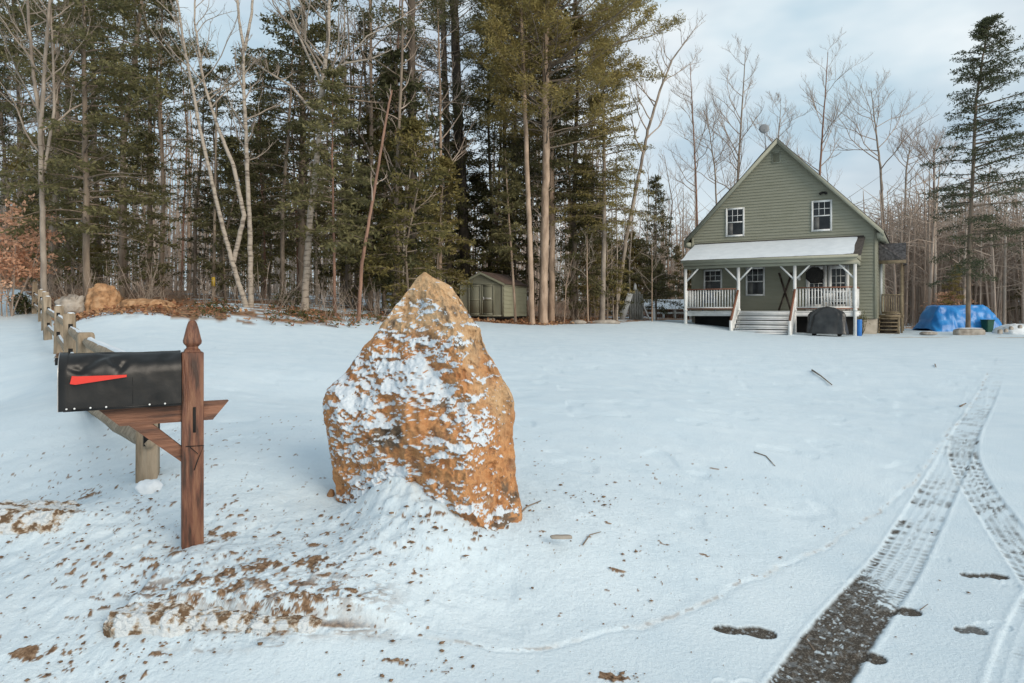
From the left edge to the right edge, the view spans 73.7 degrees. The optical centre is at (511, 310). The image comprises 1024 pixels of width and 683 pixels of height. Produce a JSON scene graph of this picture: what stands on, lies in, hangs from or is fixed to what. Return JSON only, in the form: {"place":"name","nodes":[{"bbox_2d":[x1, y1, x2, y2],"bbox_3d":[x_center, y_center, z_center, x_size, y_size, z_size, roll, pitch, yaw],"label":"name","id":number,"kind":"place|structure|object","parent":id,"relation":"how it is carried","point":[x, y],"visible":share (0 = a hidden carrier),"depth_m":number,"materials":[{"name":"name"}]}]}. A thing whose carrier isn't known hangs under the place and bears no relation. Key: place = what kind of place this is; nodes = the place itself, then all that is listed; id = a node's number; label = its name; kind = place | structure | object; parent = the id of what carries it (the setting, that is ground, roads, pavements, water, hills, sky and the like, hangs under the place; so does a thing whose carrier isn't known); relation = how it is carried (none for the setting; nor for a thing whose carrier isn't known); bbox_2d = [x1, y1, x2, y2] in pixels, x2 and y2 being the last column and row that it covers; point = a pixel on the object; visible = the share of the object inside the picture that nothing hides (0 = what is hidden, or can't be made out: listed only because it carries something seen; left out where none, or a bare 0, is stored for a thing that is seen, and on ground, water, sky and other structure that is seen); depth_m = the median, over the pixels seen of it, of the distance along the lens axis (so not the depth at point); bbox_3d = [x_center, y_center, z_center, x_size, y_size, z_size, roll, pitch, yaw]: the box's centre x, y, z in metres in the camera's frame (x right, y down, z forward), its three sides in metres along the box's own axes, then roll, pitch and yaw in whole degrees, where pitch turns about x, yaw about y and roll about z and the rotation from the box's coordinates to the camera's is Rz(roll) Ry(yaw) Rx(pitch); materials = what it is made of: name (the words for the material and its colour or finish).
{"place":"outdoors","nodes":[
{"label":"outdoors","id":0,"kind":"place"},
{"bbox_2d":[0,288,1023,682],"bbox_3d":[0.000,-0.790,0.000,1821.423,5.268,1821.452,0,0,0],"label":"ground","id":1,"kind":"structure","parent":0,"point":[886,454],"depth_m":3.92,"materials":[{"name":"snow"}]},
{"bbox_2d":[0,13,39,287],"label":"hemlock tree","id":2,"kind":"object","parent":1,"relation":"on","point":[3,141],"visible":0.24,"depth_m":42.04,"materials":[{"name":"green plant"}]},
{"bbox_2d":[0,141,63,288],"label":"young hemlock","id":3,"kind":"object","parent":1,"relation":"on","point":[12,165],"visible":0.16,"depth_m":41.67,"materials":[{"name":"green plant"}]},
{"bbox_2d":[0,0,74,288],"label":"pine tree","id":4,"kind":"object","parent":1,"relation":"on","point":[2,109],"visible":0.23,"depth_m":41.93,"materials":[{"name":"green plant"}]},
{"bbox_2d":[0,193,76,316],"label":"beech sapling","id":5,"kind":"object","parent":1,"relation":"on","point":[18,252],"visible":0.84,"depth_m":20.95,"materials":[{"name":"orange plant"}]},
{"bbox_2d":[0,499,79,534],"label":"snow slab","id":6,"kind":"structure","parent":1,"relation":"on","point":[42,516],"depth_m":3.34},
{"bbox_2d":[0,0,100,291],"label":"bare tree","id":7,"kind":"object","parent":1,"relation":"on","point":[41,178],"visible":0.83,"depth_m":19.52,"materials":[{"name":"grey plant"}]},
{"bbox_2d":[8,128,111,285],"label":"young hemlock","id":8,"kind":"object","parent":1,"relation":"on","point":[46,199],"visible":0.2,"depth_m":32.25,"materials":[{"name":"green plant"}]},
{"bbox_2d":[0,0,139,295],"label":"hemlock tree","id":9,"kind":"object","parent":1,"relation":"on","point":[57,114],"visible":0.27,"depth_m":27.76,"materials":[{"name":"green plant"}]},
{"bbox_2d":[54,294,85,313],"bbox_3d":[-11.912,-0.162,18.485,0.828,0.604,0.866,0,0,33],"label":"boulder","id":10,"kind":"object","parent":1,"relation":"on","point":[70,303],"visible":0.66,"depth_m":18.25,"materials":[{"name":"grey stone"}]},
{"bbox_2d":[0,0,152,293],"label":"pine tree","id":11,"kind":"object","parent":1,"relation":"on","point":[6,21],"visible":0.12,"depth_m":32.54,"materials":[{"name":"green plant"}]},
{"bbox_2d":[31,129,129,286],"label":"young hemlock","id":12,"kind":"object","parent":1,"relation":"on","point":[94,259],"visible":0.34,"depth_m":26.94,"materials":[{"name":"green plant"}]},
{"bbox_2d":[13,5,156,281],"bbox_3d":[-22.092,-10.692,36.075,6.704,20.188,5.979,0,0,-28],"label":"hemlock tree","id":13,"kind":"object","parent":1,"relation":"on","point":[94,148],"visible":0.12,"depth_m":35.43,"materials":[{"name":"green plant"}]},
{"bbox_2d":[0,0,181,297],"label":"hemlock tree","id":14,"kind":"object","parent":1,"relation":"on","point":[86,166],"visible":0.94,"depth_m":20.52,"materials":[{"name":"green plant"}]},
{"bbox_2d":[31,281,159,482],"bbox_3d":[-8.554,0.146,12.709,0.251,2.196,22.055,0,0,-36],"label":"split rail fence","id":15,"kind":"object","parent":1,"relation":"on","point":[67,334],"visible":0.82,"depth_m":6.34,"materials":[{"name":"brown wood"}]},
{"bbox_2d":[83,283,122,314],"bbox_3d":[-11.139,-0.223,18.584,0.918,1.090,1.020,0,0,0],"label":"boulder","id":16,"kind":"object","parent":1,"relation":"on","point":[99,295],"visible":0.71,"depth_m":18.33,"materials":[{"name":"brown stone"}]},
{"bbox_2d":[74,145,140,282],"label":"young hemlock","id":17,"kind":"object","parent":1,"relation":"on","point":[113,244],"visible":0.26,"depth_m":34.84,"materials":[{"name":"green plant"}]},
{"bbox_2d":[27,0,191,296],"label":"hemlock tree","id":18,"kind":"object","parent":1,"relation":"on","point":[122,262],"visible":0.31,"depth_m":26.92,"materials":[{"name":"green plant"}]},
{"bbox_2d":[99,127,185,296],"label":"young hemlock","id":19,"kind":"object","parent":1,"relation":"on","point":[150,163],"visible":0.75,"depth_m":23.97,"materials":[{"name":"green plant"}]},
{"bbox_2d":[102,599,193,637],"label":"snow slab","id":20,"kind":"structure","parent":1,"relation":"on","point":[164,618],"depth_m":2.59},
{"bbox_2d":[86,0,218,293],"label":"pine tree","id":21,"kind":"object","parent":1,"relation":"on","point":[129,18],"visible":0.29,"depth_m":30.89,"materials":[{"name":"green plant"}]},
{"bbox_2d":[104,0,214,296],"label":"hemlock tree","id":22,"kind":"object","parent":1,"relation":"on","point":[159,123],"visible":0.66,"depth_m":26.65,"materials":[{"name":"green plant"}]},
{"bbox_2d":[99,320,228,549],"bbox_3d":[-1.569,0.704,3.091,0.530,1.323,0.105,0,0,-28],"label":"mailbox post","id":23,"kind":"object","parent":1,"relation":"on","point":[193,411],"visible":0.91,"depth_m":3.10,"materials":[{"name":"brown wood"}]},
{"bbox_2d":[55,350,181,411],"bbox_3d":[-1.727,0.298,3.008,0.478,0.244,0.215,0,0,-28],"label":"mailbox","id":24,"kind":"object","parent":23,"relation":"attached to","point":[103,381],"visible":1,"depth_m":2.93,"materials":[{"name":"black metal"}]},
{"bbox_2d":[55,352,69,411],"bbox_3d":[-1.917,0.297,2.910,0.050,0.242,0.205,0,0,-28],"label":"door","id":25,"kind":"structure","parent":24,"relation":"in","point":[62,360],"depth_m":2.83,"materials":[{"name":"black metal"}]},
{"bbox_2d":[153,63,223,294],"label":"hemlock tree","id":26,"kind":"object","parent":1,"relation":"on","point":[207,69],"visible":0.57,"depth_m":29.93,"materials":[{"name":"green plant"}]},
{"bbox_2d":[169,185,225,292],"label":"young hemlock","id":27,"kind":"object","parent":1,"relation":"on","point":[191,239],"visible":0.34,"depth_m":32.55,"materials":[{"name":"green plant"}]},
{"bbox_2d":[142,0,269,306],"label":"birch tree","id":28,"kind":"object","parent":1,"relation":"on","point":[232,258],"visible":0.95,"depth_m":20.80,"materials":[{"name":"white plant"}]},
{"bbox_2d":[211,97,216,301],"bbox_3d":[-10.432,-3.817,23.893,0.174,7.367,0.134,0,0,30],"label":"marked trunk","id":29,"kind":"object","parent":1,"relation":"on","point":[214,248],"visible":0.8,"depth_m":23.87,"materials":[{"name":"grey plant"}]},
{"bbox_2d":[185,606,253,631],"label":"snow slab","id":30,"kind":"structure","parent":1,"relation":"on","point":[217,617],"depth_m":2.63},
{"bbox_2d":[184,65,255,296],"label":"hemlock tree","id":31,"kind":"object","parent":1,"relation":"on","point":[208,112],"visible":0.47,"depth_m":28.98,"materials":[{"name":"green plant"}]},
{"bbox_2d":[182,135,273,299],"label":"young hemlock","id":32,"kind":"object","parent":1,"relation":"on","point":[224,162],"visible":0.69,"depth_m":24.29,"materials":[{"name":"green plant"}]},
{"bbox_2d":[206,155,273,298],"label":"young hemlock","id":33,"kind":"object","parent":1,"relation":"on","point":[245,279],"visible":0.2,"depth_m":27.24,"materials":[{"name":"green plant"}]},
{"bbox_2d":[218,0,291,306],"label":"birch tree","id":34,"kind":"object","parent":1,"relation":"on","point":[250,300],"visible":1,"depth_m":20.96,"materials":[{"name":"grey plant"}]},
{"bbox_2d":[220,55,294,297],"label":"hemlock tree","id":35,"kind":"object","parent":1,"relation":"on","point":[264,124],"visible":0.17,"depth_m":30.71,"materials":[{"name":"green plant"}]},
{"bbox_2d":[218,119,306,295],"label":"young hemlock","id":36,"kind":"object","parent":1,"relation":"on","point":[294,228],"visible":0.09,"depth_m":39.21,"materials":[{"name":"green plant"}]},
{"bbox_2d":[228,7,321,301],"bbox_3d":[-8.560,-5.647,25.077,3.290,11.160,3.233,0,0,-3],"label":"hemlock tree","id":37,"kind":"object","parent":1,"relation":"on","point":[280,57],"visible":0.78,"depth_m":24.86,"materials":[{"name":"green plant"}]},
{"bbox_2d":[242,145,318,297],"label":"young hemlock","id":38,"kind":"object","parent":1,"relation":"on","point":[270,255],"visible":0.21,"depth_m":32.43,"materials":[{"name":"green plant"}]},
{"bbox_2d":[178,0,387,302],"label":"hemlock tree","id":39,"kind":"object","parent":1,"relation":"on","point":[317,33],"visible":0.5,"depth_m":26.45,"materials":[{"name":"green plant"}]},
{"bbox_2d":[178,298,388,327],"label":"ground plants","id":40,"kind":"object","parent":1,"relation":"on","point":[209,307],"visible":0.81,"depth_m":18.75,"materials":[{"name":"brown plant"}]},
{"bbox_2d":[245,614,322,636],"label":"snow slab","id":41,"kind":"structure","parent":1,"relation":"on","point":[263,625],"depth_m":2.62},
{"bbox_2d":[293,208,343,298],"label":"young hemlock","id":42,"kind":"object","parent":1,"relation":"on","point":[320,277],"visible":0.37,"depth_m":33.79,"materials":[{"name":"green plant"}]},
{"bbox_2d":[51,297,598,325],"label":"leaf litter","id":43,"kind":"object","parent":1,"relation":"on","point":[112,308],"visible":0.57,"depth_m":17.82,"materials":[{"name":"brown plant"}]},
{"bbox_2d":[268,63,385,315],"bbox_3d":[-5.570,-3.687,21.158,3.375,7.978,3.394,0,0,0],"label":"tree","id":44,"kind":"object","parent":1,"relation":"on","point":[334,86],"visible":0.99,"depth_m":20.96,"materials":[{"name":"green plant"}]},
{"bbox_2d":[246,0,420,310],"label":"bare tree","id":45,"kind":"object","parent":1,"relation":"on","point":[307,265],"visible":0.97,"depth_m":21.92,"materials":[{"name":"beige plant"}]},
{"bbox_2d":[229,0,473,291],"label":"pine tree","id":46,"kind":"object","parent":1,"relation":"on","point":[411,46],"visible":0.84,"depth_m":26.31,"materials":[{"name":"green plant"}]},
{"bbox_2d":[320,11,400,306],"bbox_3d":[-6.680,-6.503,29.894,4.383,13.200,3.909,0,0,-13],"label":"hemlock tree","id":47,"kind":"object","parent":1,"relation":"on","point":[358,51],"visible":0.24,"depth_m":30.03,"materials":[{"name":"green plant"}]},
{"bbox_2d":[317,103,404,308],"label":"young hemlock","id":48,"kind":"object","parent":1,"relation":"on","point":[376,115],"visible":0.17,"depth_m":29.55,"materials":[{"name":"green plant"}]},
{"bbox_2d":[317,0,417,309],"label":"bare tree","id":49,"kind":"object","parent":1,"relation":"on","point":[370,151],"visible":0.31,"depth_m":28.11,"materials":[{"name":"beige plant"}]},
{"bbox_2d":[356,86,392,321],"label":"birch tree","id":50,"kind":"object","parent":1,"relation":"on","point":[373,189],"visible":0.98,"depth_m":20.47,"materials":[{"name":"brown plant"}]},
{"bbox_2d":[344,41,448,307],"bbox_3d":[-4.295,-4.762,25.486,4.133,10.730,5.541,0,0,-9],"label":"young hemlock","id":51,"kind":"object","parent":1,"relation":"on","point":[391,56],"visible":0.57,"depth_m":25.54,"materials":[{"name":"green plant"}]},
{"bbox_2d":[352,138,442,303],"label":"young hemlock","id":52,"kind":"object","parent":1,"relation":"on","point":[388,148],"visible":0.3,"depth_m":26.01,"materials":[{"name":"green plant"}]},
{"bbox_2d":[362,0,440,301],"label":"bare tree","id":53,"kind":"object","parent":1,"relation":"on","point":[399,114],"visible":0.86,"depth_m":24.56,"materials":[{"name":"brown plant"}]},
{"bbox_2d":[353,112,457,308],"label":"young hemlock","id":54,"kind":"object","parent":1,"relation":"on","point":[409,130],"visible":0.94,"depth_m":23.75,"materials":[{"name":"green plant"}]},
{"bbox_2d":[322,272,521,530],"bbox_3d":[-0.494,0.665,3.791,1.151,1.776,0.602,0,0,23],"label":"standing boulder","id":55,"kind":"object","parent":1,"relation":"on","point":[419,392],"visible":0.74,"depth_m":3.60,"materials":[{"name":"stone"}]},
{"bbox_2d":[381,0,484,287],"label":"pine tree","id":56,"kind":"object","parent":1,"relation":"on","point":[444,69],"visible":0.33,"depth_m":37.35,"materials":[{"name":"green plant"}]},
{"bbox_2d":[400,151,477,295],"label":"young hemlock","id":57,"kind":"object","parent":1,"relation":"on","point":[448,164],"visible":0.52,"depth_m":28.57,"materials":[{"name":"green plant"}]},
{"bbox_2d":[402,2,477,280],"bbox_3d":[-3.215,-7.202,29.356,3.465,15.570,4.140,0,0,0],"label":"bare tree","id":58,"kind":"object","parent":1,"relation":"on","point":[440,135],"visible":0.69,"depth_m":29.76,"materials":[{"name":"beige plant"}]},
{"bbox_2d":[417,79,472,269],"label":"hemlock tree","id":59,"kind":"object","parent":1,"relation":"on","point":[443,145],"visible":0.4,"depth_m":36.23,"materials":[{"name":"green plant"}]},
{"bbox_2d":[394,0,515,279],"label":"pine tree","id":60,"kind":"object","parent":1,"relation":"on","point":[459,124],"visible":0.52,"depth_m":37.73,"materials":[{"name":"green plant"}]},
{"bbox_2d":[427,133,509,296],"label":"young hemlock","id":61,"kind":"object","parent":1,"relation":"on","point":[484,257],"visible":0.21,"depth_m":37.93,"materials":[{"name":"green plant"}]},
{"bbox_2d":[452,172,508,284],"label":"young hemlock","id":62,"kind":"object","parent":1,"relation":"on","point":[483,188],"visible":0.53,"depth_m":37.97,"materials":[{"name":"green plant"}]},
{"bbox_2d":[0,446,969,682],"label":"dirt clods","id":63,"kind":"object","parent":1,"relation":"on","point":[339,674],"visible":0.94,"depth_m":2.83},
{"bbox_2d":[457,271,528,320],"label":"garden shed","id":64,"kind":"structure","parent":1,"relation":"on","point":[490,295],"depth_m":33.24,"materials":[{"name":"green painted wood siding"},{"name":"red shingle"}]},
{"bbox_2d":[481,285,493,314],"bbox_3d":[-1.178,-0.546,33.041,0.668,1.460,0.065,0,0,20],"label":"door","id":65,"kind":"structure","parent":64,"relation":"in","point":[487,291],"depth_m":33.05,"materials":[{"name":"green paint"}]},
{"bbox_2d":[450,38,537,270],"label":"hemlock tree","id":66,"kind":"object","parent":1,"relation":"on","point":[472,162],"visible":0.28,"depth_m":38.38,"materials":[{"name":"green plant"}]},
{"bbox_2d":[450,0,554,274],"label":"pine tree","id":67,"kind":"object","parent":1,"relation":"on","point":[467,41],"visible":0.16,"depth_m":37.89,"materials":[{"name":"green plant"}]},
{"bbox_2d":[1,181,1013,313],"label":"evergreens","id":68,"kind":"object","parent":1,"relation":"on","point":[294,274],"visible":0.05,"depth_m":51.86,"materials":[{"name":"green plant"}]},
{"bbox_2d":[479,149,540,323],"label":"pine tree","id":69,"kind":"object","parent":1,"relation":"on","point":[503,160],"visible":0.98,"depth_m":30.12,"materials":[{"name":"green plant"}]},
{"bbox_2d":[0,69,1023,324],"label":"wood","id":70,"kind":"object","parent":1,"relation":"on","point":[922,271],"visible":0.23,"depth_m":44.20,"materials":[{"name":"brown plant"}]},
{"bbox_2d":[6,251,1021,326],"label":"undergrowth","id":71,"kind":"object","parent":1,"relation":"on","point":[152,288],"visible":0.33,"depth_m":24.17,"materials":[{"name":"plant"}]},
{"bbox_2d":[489,190,539,293],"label":"young hemlock","id":72,"kind":"object","parent":1,"relation":"on","point":[519,253],"visible":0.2,"depth_m":38.01,"materials":[{"name":"green plant"}]},
{"bbox_2d":[476,137,563,304],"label":"young hemlock","id":73,"kind":"object","parent":1,"relation":"on","point":[524,276],"visible":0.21,"depth_m":38.34,"materials":[{"name":"green plant"}]},
{"bbox_2d":[473,0,585,324],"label":"pine tree","id":74,"kind":"object","parent":1,"relation":"on","point":[523,41],"visible":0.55,"depth_m":29.40,"materials":[{"name":"green plant"}]},
{"bbox_2d":[490,0,621,321],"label":"pine tree","id":75,"kind":"object","parent":1,"relation":"on","point":[554,161],"visible":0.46,"depth_m":32.35,"materials":[{"name":"green plant"}]},
{"bbox_2d":[535,96,599,317],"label":"hemlock tree","id":76,"kind":"object","parent":1,"relation":"on","point":[561,229],"visible":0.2,"depth_m":35.85,"materials":[{"name":"green plant"}]},
{"bbox_2d":[461,0,685,324],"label":"pine tree","id":77,"kind":"object","parent":1,"relation":"on","point":[615,11],"visible":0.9,"depth_m":29.50,"materials":[{"name":"green plant"}]},
{"bbox_2d":[526,0,633,320],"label":"pine tree","id":78,"kind":"object","parent":1,"relation":"on","point":[575,151],"visible":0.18,"depth_m":33.37,"materials":[{"name":"green plant"}]},
{"bbox_2d":[548,161,619,319],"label":"young hemlock","id":79,"kind":"object","parent":1,"relation":"on","point":[567,248],"visible":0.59,"depth_m":32.99,"materials":[{"name":"green plant"}]},
{"bbox_2d":[539,38,665,319],"bbox_3d":[4.200,-6.073,32.153,5.675,13.539,6.089,0,0,42],"label":"spruce tree","id":80,"kind":"object","parent":1,"relation":"on","point":[627,209],"visible":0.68,"depth_m":31.86,"materials":[{"name":"green plant"}]},
{"bbox_2d":[576,201,634,314],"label":"young hemlock","id":81,"kind":"object","parent":1,"relation":"on","point":[622,286],"visible":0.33,"depth_m":33.94,"materials":[{"name":"green plant"}]},
{"bbox_2d":[619,283,654,319],"bbox_3d":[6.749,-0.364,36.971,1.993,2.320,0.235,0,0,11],"label":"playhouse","id":82,"kind":"object","parent":1,"relation":"on","point":[636,310],"visible":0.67,"depth_m":36.98,"materials":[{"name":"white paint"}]},
{"bbox_2d":[624,174,690,319],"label":"spruce tree","id":83,"kind":"object","parent":1,"relation":"on","point":[657,284],"visible":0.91,"depth_m":36.85,"materials":[{"name":"green plant"}]},
{"bbox_2d":[612,10,705,319],"bbox_3d":[7.163,-7.397,35.065,6.738,16.119,3.958,0,0,-39],"label":"bare tree","id":84,"kind":"object","parent":1,"relation":"on","point":[647,136],"visible":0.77,"depth_m":34.97,"materials":[{"name":"grey plant"}]},
{"bbox_2d":[663,46,725,226],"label":"bare tree","id":85,"kind":"object","parent":1,"relation":"on","point":[694,143],"visible":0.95,"depth_m":45.97,"materials":[{"name":"grey plant"}]},
{"bbox_2d":[662,103,750,203],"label":"bare tree","id":86,"kind":"object","parent":1,"relation":"on","point":[712,152],"visible":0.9,"depth_m":47.46,"materials":[{"name":"grey plant"}]},
{"bbox_2d":[701,33,764,189],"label":"bare tree","id":87,"kind":"object","parent":1,"relation":"on","point":[740,138],"visible":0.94,"depth_m":48.98,"materials":[{"name":"grey plant"}]},
{"bbox_2d":[745,91,813,164],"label":"bare tree","id":88,"kind":"object","parent":1,"relation":"on","point":[779,126],"visible":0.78,"depth_m":45.58,"materials":[{"name":"grey plant"}]},
{"bbox_2d":[680,124,906,335],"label":"gable house","id":89,"kind":"structure","parent":1,"relation":"on","point":[782,209],"depth_m":32.66,"materials":[{"name":"green"}]},
{"bbox_2d":[703,269,721,292],"bbox_3d":[10.273,-1.535,34.930,0.940,1.170,0.055,0,0,31],"label":"window","id":90,"kind":"structure","parent":89,"relation":"in","point":[712,279],"depth_m":34.95,"materials":[{"name":"glass"}]},
{"bbox_2d":[726,207,744,236],"bbox_3d":[11.225,-4.470,34.358,0.920,1.440,0.055,0,0,31],"label":"window","id":91,"kind":"structure","parent":89,"relation":"in","point":[735,217],"depth_m":34.36,"materials":[{"name":"white paint"}]},
{"bbox_2d":[746,267,764,295],"bbox_3d":[12.057,-1.460,33.860,0.910,1.420,0.055,0,0,31],"label":"window","id":92,"kind":"structure","parent":89,"relation":"in","point":[755,278],"depth_m":33.85,"materials":[{"name":"glass"}]},
{"bbox_2d":[806,266,826,310],"bbox_3d":[14.435,-1.080,32.403,0.910,2.120,0.080,0,0,31],"label":"door","id":93,"kind":"structure","parent":89,"relation":"in","point":[823,283],"depth_m":32.40,"materials":[{"name":"white paint"}]},
{"bbox_2d":[811,199,831,231],"bbox_3d":[14.654,-4.510,32.298,0.900,1.460,0.055,0,0,31],"label":"window","id":94,"kind":"structure","parent":89,"relation":"in","point":[821,210],"depth_m":32.32,"materials":[{"name":"white paint"}]},
{"bbox_2d":[828,265,848,310],"bbox_3d":[15.254,-1.080,31.911,0.910,2.120,0.080,0,0,31],"label":"door","id":95,"kind":"structure","parent":89,"relation":"in","point":[837,276],"depth_m":31.93,"materials":[{"name":"white paint"}]},
{"bbox_2d":[775,25,874,174],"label":"bare tree","id":96,"kind":"object","parent":1,"relation":"on","point":[823,123],"visible":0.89,"depth_m":47.43,"materials":[{"name":"grey plant"}]},
{"bbox_2d":[806,306,848,335],"bbox_3d":[13.620,0.445,29.534,1.693,1.290,0.772,0,0,31],"label":"covered grill","id":97,"kind":"object","parent":1,"relation":"on","point":[826,320],"visible":1,"depth_m":29.26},
{"bbox_2d":[816,62,941,232],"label":"bare tree","id":98,"kind":"object","parent":1,"relation":"on","point":[878,146],"visible":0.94,"depth_m":48.73,"materials":[{"name":"grey plant"}]},
{"bbox_2d":[884,113,954,287],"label":"bare tree","id":99,"kind":"object","parent":1,"relation":"on","point":[908,158],"visible":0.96,"depth_m":45.93,"materials":[{"name":"grey plant"}]},
{"bbox_2d":[904,126,961,215],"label":"bare tree","id":100,"kind":"object","parent":1,"relation":"on","point":[937,143],"visible":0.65,"depth_m":47.48,"materials":[{"name":"grey plant"}]},
{"bbox_2d":[912,305,1001,331],"bbox_3d":[22.485,0.367,34.498,3.573,1.393,2.460,0,0,0],"label":"tarp pile","id":101,"kind":"object","parent":1,"relation":"on","point":[943,318],"visible":0.87,"depth_m":33.76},
{"bbox_2d":[919,12,1023,327],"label":"spruce tree","id":102,"kind":"object","parent":1,"relation":"on","point":[984,34],"visible":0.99,"depth_m":31.43,"materials":[{"name":"green plant"}]},
{"bbox_2d":[0,0,1023,300],"label":"sky","id":103,"kind":"structure","parent":0,"point":[916,40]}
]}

